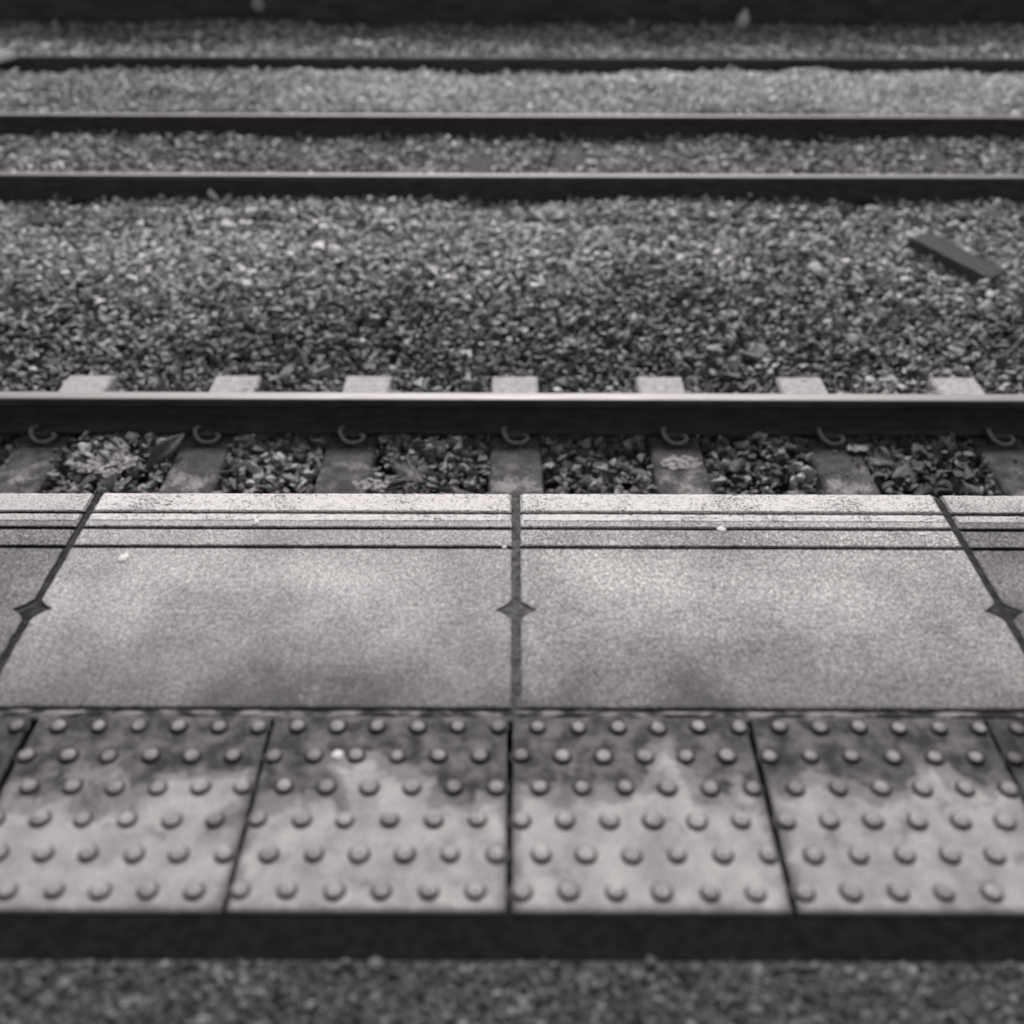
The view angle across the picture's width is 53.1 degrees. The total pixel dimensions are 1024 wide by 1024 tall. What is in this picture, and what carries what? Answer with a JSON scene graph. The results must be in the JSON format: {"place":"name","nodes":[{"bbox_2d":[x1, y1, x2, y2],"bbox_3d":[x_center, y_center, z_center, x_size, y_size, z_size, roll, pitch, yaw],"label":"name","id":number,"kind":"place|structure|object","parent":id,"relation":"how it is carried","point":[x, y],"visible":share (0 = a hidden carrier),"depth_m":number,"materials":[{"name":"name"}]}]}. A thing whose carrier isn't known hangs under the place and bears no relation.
{"place":"outdoors","nodes":[
{"label":"outdoors","id":0,"kind":"place"},
{"bbox_2d":[0,493,100,673],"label":"coping slab","id":1,"kind":"structure","parent":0,"point":[40,533],"depth_m":2.12,"materials":[{"name":"concrete"}]},
{"bbox_2d":[0,493,533,737],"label":"coping slab","id":2,"kind":"structure","parent":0,"point":[332,601],"depth_m":1.95,"materials":[{"name":"concrete"}]},
{"bbox_2d":[118,553,128,561],"bbox_3d":[-0.788,0.092,2.075,0.021,0.005,0.030,0,36,0],"label":"gum spot","id":3,"kind":"object","parent":2,"relation":"on","point":[123,557],"visible":1,"depth_m":2.07,"materials":[{"name":"white"}]},
{"bbox_2d":[252,519,258,524],"bbox_3d":[-0.544,0.021,2.175,0.015,0.005,0.018,-17,39,-22],"label":"gum spot","id":4,"kind":"object","parent":2,"relation":"on","point":[255,522],"visible":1,"depth_m":2.17,"materials":[{"name":"white"}]},
{"bbox_2d":[0,17,1023,498],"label":"ground","id":5,"kind":"structure","parent":0,"point":[10,440],"depth_m":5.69,"materials":[{"name":"grey gravel"}]},
{"bbox_2d":[0,48,18,62],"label":"pale board","id":6,"kind":"object","parent":5,"relation":"on","point":[6,55],"visible":1,"depth_m":9.78,"materials":[{"name":"white wood"}]},
{"bbox_2d":[0,131,75,203],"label":"concrete sleeper","id":7,"kind":"object","parent":5,"relation":"on","point":[39,136],"visible":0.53,"depth_m":8.04,"materials":[{"name":"concrete"}]},
{"bbox_2d":[0,375,117,493],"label":"concrete sleeper","id":8,"kind":"object","parent":5,"relation":"on","point":[29,468],"visible":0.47,"depth_m":4.41,"materials":[{"name":"concrete"}]},
{"bbox_2d":[26,131,165,245],"bbox_3d":[-3.068,-2.561,7.747,0.270,0.254,2.520,0,36,0],"label":"concrete sleeper","id":9,"kind":"object","parent":5,"relation":"on","point":[41,222],"visible":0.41,"depth_m":6.97,"materials":[{"name":"concrete"}]},
{"bbox_2d":[66,449,138,474],"bbox_3d":[-1.721,-0.213,4.308,0.302,0.021,0.190,0,36,0],"label":"cement spill","id":10,"kind":"object","parent":5,"relation":"on","point":[127,462],"visible":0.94,"depth_m":4.29,"materials":[{"name":"grey concrete"}]},
{"bbox_2d":[147,433,184,465],"bbox_3d":[-1.468,-0.271,4.351,0.076,0.034,0.221,44,63,-3],"label":"dead leaf","id":11,"kind":"object","parent":5,"relation":"on","point":[162,450],"visible":1,"depth_m":4.34,"materials":[{"name":"grey plant"}]},
{"bbox_2d":[135,131,248,246],"bbox_3d":[-2.357,-2.559,7.747,0.270,0.254,2.520,0,36,0],"label":"concrete sleeper","id":12,"kind":"object","parent":5,"relation":"on","point":[206,165],"visible":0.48,"depth_m":7.58,"materials":[{"name":"concrete"}]},
{"bbox_2d":[159,376,264,493],"bbox_3d":[-1.336,0.120,4.018,0.270,0.254,2.520,0,36,0],"label":"concrete sleeper","id":13,"kind":"object","parent":5,"relation":"on","point":[199,462],"visible":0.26,"depth_m":4.40,"materials":[{"name":"concrete"}]},
{"bbox_2d":[238,131,330,246],"bbox_3d":[-1.669,-2.557,7.747,0.270,0.254,2.520,0,36,0],"label":"concrete sleeper","id":14,"kind":"object","parent":5,"relation":"on","point":[301,139],"visible":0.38,"depth_m":7.72,"materials":[{"name":"concrete"}]},
{"bbox_2d":[313,376,393,493],"bbox_3d":[-0.703,0.122,4.018,0.270,0.254,2.520,0,36,0],"label":"concrete sleeper","id":15,"kind":"object","parent":5,"relation":"on","point":[348,459],"visible":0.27,"depth_m":4.41,"materials":[{"name":"concrete"}]},
{"bbox_2d":[352,478,389,490],"bbox_3d":[-0.581,-0.115,4.219,0.160,0.018,0.094,0,36,0],"label":"cement spill","id":16,"kind":"object","parent":15,"relation":"on","point":[376,486],"visible":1,"depth_m":4.21,"materials":[{"name":"grey concrete"}]},
{"bbox_2d":[347,132,412,246],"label":"concrete sleeper","id":17,"kind":"object","parent":5,"relation":"on","point":[388,139],"visible":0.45,"depth_m":7.79,"materials":[{"name":"concrete"}]},
{"bbox_2d":[365,457,432,493],"bbox_3d":[-0.460,-0.186,4.246,0.279,0.084,0.291,0,36,0],"label":"grass tuft","id":18,"kind":"object","parent":5,"relation":"on","point":[411,474],"visible":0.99,"depth_m":4.23,"materials":[{"name":"grey plant"}]},
{"bbox_2d":[455,132,494,247],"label":"concrete sleeper","id":19,"kind":"object","parent":5,"relation":"on","point":[477,163],"visible":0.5,"depth_m":7.67,"materials":[{"name":"concrete"}]},
{"bbox_2d":[506,722,512,916],"bbox_3d":[-0.008,2.816,-0.535,28.000,1.225,7.847,0,36,0],"label":"platform base","id":20,"kind":"object","parent":5,"relation":"on","point":[509,835],"depth_m":1.64,"materials":[{"name":"grey concrete"}]},
{"bbox_2d":[0,716,35,795],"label":"tactile tile","id":21,"kind":"object","parent":20,"relation":"on","point":[16,732],"visible":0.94,"depth_m":1.69,"materials":[{"name":"concrete"}]},
{"bbox_2d":[0,717,273,915],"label":"tactile tile","id":22,"kind":"object","parent":20,"relation":"on","point":[123,816],"visible":0.98,"depth_m":1.56,"materials":[{"name":"concrete"}]},
{"bbox_2d":[226,717,508,916],"bbox_3d":[-0.204,0.472,1.594,0.399,0.068,0.367,0,36,0],"label":"tactile tile","id":23,"kind":"object","parent":20,"relation":"on","point":[394,816],"visible":1,"depth_m":1.55,"materials":[{"name":"concrete"}]},
{"bbox_2d":[331,750,343,759],"bbox_3d":[-0.282,0.393,1.658,0.019,0.005,0.020,30,45,34],"label":"gum spot","id":24,"kind":"object","parent":23,"relation":"on","point":[337,755],"visible":1,"depth_m":1.66,"materials":[{"name":"white"}]},
{"bbox_2d":[0,915,1023,962],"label":"bitumen strip","id":25,"kind":"object","parent":20,"relation":"on","point":[538,939],"visible":0.5,"depth_m":1.40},
{"bbox_2d":[0,955,1023,1023],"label":"platform tarmac","id":26,"kind":"structure","parent":20,"relation":"on","point":[725,970],"depth_m":1.34,"materials":[{"name":"grey asphalt"}]},
{"bbox_2d":[0,709,1023,722],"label":"mortar seam","id":27,"kind":"object","parent":20,"relation":"on","point":[509,715],"visible":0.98,"depth_m":1.74,"materials":[{"name":"grey concrete"}]},
{"bbox_2d":[508,718,791,917],"bbox_3d":[0.195,0.474,1.594,0.400,0.068,0.367,0,36,0],"label":"tactile tile","id":28,"kind":"object","parent":20,"relation":"on","point":[638,817],"visible":1,"depth_m":1.55,"materials":[{"name":"concrete"}]},
{"bbox_2d":[748,718,1023,917],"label":"tactile tile","id":29,"kind":"object","parent":20,"relation":"on","point":[892,818],"visible":0.98,"depth_m":1.56,"materials":[{"name":"concrete"}]},
{"bbox_2d":[984,719,1023,802],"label":"tactile tile","id":30,"kind":"object","parent":20,"relation":"on","point":[1007,736],"visible":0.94,"depth_m":1.68,"materials":[{"name":"concrete"}]},
{"bbox_2d":[0,172,1023,201],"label":"steel rail","id":31,"kind":"object","parent":5,"relation":"on","point":[436,186],"visible":0.99,"depth_m":7.02,"materials":[{"name":"black metal"}]},
{"bbox_2d":[0,0,1023,43],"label":"brick wall","id":32,"kind":"structure","parent":5,"relation":"on","point":[392,14],"depth_m":11.80,"materials":[{"name":"black brick"}]},
{"bbox_2d":[252,0,263,11],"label":"wall fitting","id":33,"kind":"object","parent":32,"relation":"attached to","point":[258,5],"depth_m":11.75,"materials":[{"name":"grey"}]},
{"bbox_2d":[0,113,1023,138],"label":"steel rail","id":34,"kind":"object","parent":5,"relation":"on","point":[603,126],"visible":0.96,"depth_m":8.26,"materials":[{"name":"black metal"}]},
{"bbox_2d":[0,55,1023,76],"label":"steel rail","id":35,"kind":"object","parent":5,"relation":"on","point":[471,65],"visible":0.81,"depth_m":9.95,"materials":[{"name":"black metal"}]},
{"bbox_2d":[486,377,544,496],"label":"concrete sleeper","id":36,"kind":"object","parent":5,"relation":"on","point":[515,470],"visible":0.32,"depth_m":4.40,"materials":[{"name":"concrete"}]},
{"bbox_2d":[0,392,1023,436],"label":"steel rail","id":37,"kind":"object","parent":36,"relation":"on","point":[331,413],"visible":0.99,"depth_m":4.52,"materials":[{"name":"black metal"}]},
{"bbox_2d":[550,132,595,247],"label":"concrete sleeper","id":38,"kind":"object","parent":5,"relation":"on","point":[562,167],"visible":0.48,"depth_m":7.80,"materials":[{"name":"concrete"}]},
{"bbox_2d":[631,132,701,247],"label":"concrete sleeper","id":39,"kind":"object","parent":5,"relation":"on","point":[658,156],"visible":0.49,"depth_m":7.80,"materials":[{"name":"concrete"}]},
{"bbox_2d":[633,377,712,494],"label":"concrete sleeper","id":40,"kind":"object","parent":5,"relation":"on","point":[666,480],"visible":0.23,"depth_m":4.43,"materials":[{"name":"concrete"}]},
{"bbox_2d":[660,455,701,470],"bbox_3d":[0.717,-0.209,4.353,0.182,0.021,0.108,0,36,0],"label":"cement spill","id":41,"kind":"object","parent":40,"relation":"on","point":[694,463],"visible":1,"depth_m":4.35,"materials":[{"name":"grey concrete"}]},
{"bbox_2d":[735,8,749,29],"bbox_3d":[2.634,-5.611,11.661,0.140,0.213,0.140,8,35,-6],"label":"plastic bottle","id":42,"kind":"object","parent":5,"relation":"on","point":[743,19],"visible":0.98,"depth_m":11.62,"materials":[{"name":"grey plastic"}]},
{"bbox_2d":[718,133,810,247],"bbox_3d":[1.847,-2.547,7.747,0.270,0.254,2.520,0,36,0],"label":"concrete sleeper","id":43,"kind":"object","parent":5,"relation":"on","point":[784,203],"visible":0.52,"depth_m":6.98,"materials":[{"name":"concrete"}]},
{"bbox_2d":[773,377,880,494],"bbox_3d":[1.401,0.128,4.018,0.270,0.254,2.520,0,36,0],"label":"concrete sleeper","id":44,"kind":"object","parent":5,"relation":"on","point":[828,466],"visible":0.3,"depth_m":4.40,"materials":[{"name":"concrete"}]},
{"bbox_2d":[846,444,868,452],"bbox_3d":[1.494,-0.275,4.426,0.095,0.018,0.062,0,36,0],"label":"cement spill","id":45,"kind":"object","parent":44,"relation":"on","point":[856,448],"visible":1,"depth_m":4.42,"materials":[{"name":"white concrete"}]},
{"bbox_2d":[791,133,915,243],"bbox_3d":[2.526,-2.545,7.747,0.270,0.254,2.520,0,36,0],"label":"concrete sleeper","id":46,"kind":"object","parent":5,"relation":"on","point":[883,203],"visible":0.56,"depth_m":7.71,"materials":[{"name":"concrete"}]},
{"bbox_2d":[862,447,924,480],"bbox_3d":[1.591,-0.217,4.332,0.252,0.043,0.282,0,36,0],"label":"weed","id":47,"kind":"object","parent":5,"relation":"on","point":[886,457],"visible":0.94,"depth_m":4.36,"materials":[{"name":"grey plant"}]},
{"bbox_2d":[878,133,1023,248],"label":"concrete sleeper","id":48,"kind":"object","parent":5,"relation":"on","point":[938,156],"visible":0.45,"depth_m":7.72,"materials":[{"name":"concrete"}]},
{"bbox_2d":[906,232,1005,282],"bbox_3d":[2.604,-1.495,6.028,0.136,0.074,0.612,-27,48,-18],"label":"timber plank","id":49,"kind":"object","parent":5,"relation":"on","point":[955,258],"visible":0.98,"depth_m":5.99,"materials":[{"name":"grey wood"}]},
{"bbox_2d":[924,378,1023,495],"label":"concrete sleeper","id":50,"kind":"object","parent":5,"relation":"on","point":[1007,472],"visible":0.43,"depth_m":4.45,"materials":[{"name":"concrete"}]},
{"bbox_2d":[969,133,1023,173],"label":"concrete sleeper","id":51,"kind":"object","parent":5,"relation":"on","point":[1019,163],"visible":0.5,"depth_m":8.09,"materials":[{"name":"concrete"}]},
{"bbox_2d":[520,494,1023,725],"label":"coping slab","id":52,"kind":"structure","parent":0,"point":[761,603],"depth_m":1.95,"materials":[{"name":"concrete"}]},
{"bbox_2d":[716,526,726,531],"bbox_3d":[0.442,0.036,2.158,0.018,0.005,0.020,-16,39,-21],"label":"gum spot","id":53,"kind":"object","parent":52,"relation":"on","point":[721,529],"visible":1,"depth_m":2.16,"materials":[{"name":"white"}]},
{"bbox_2d":[939,496,1023,639],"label":"coping slab","id":54,"kind":"structure","parent":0,"point":[991,528],"depth_m":2.14,"materials":[{"name":"concrete"}]}
]}

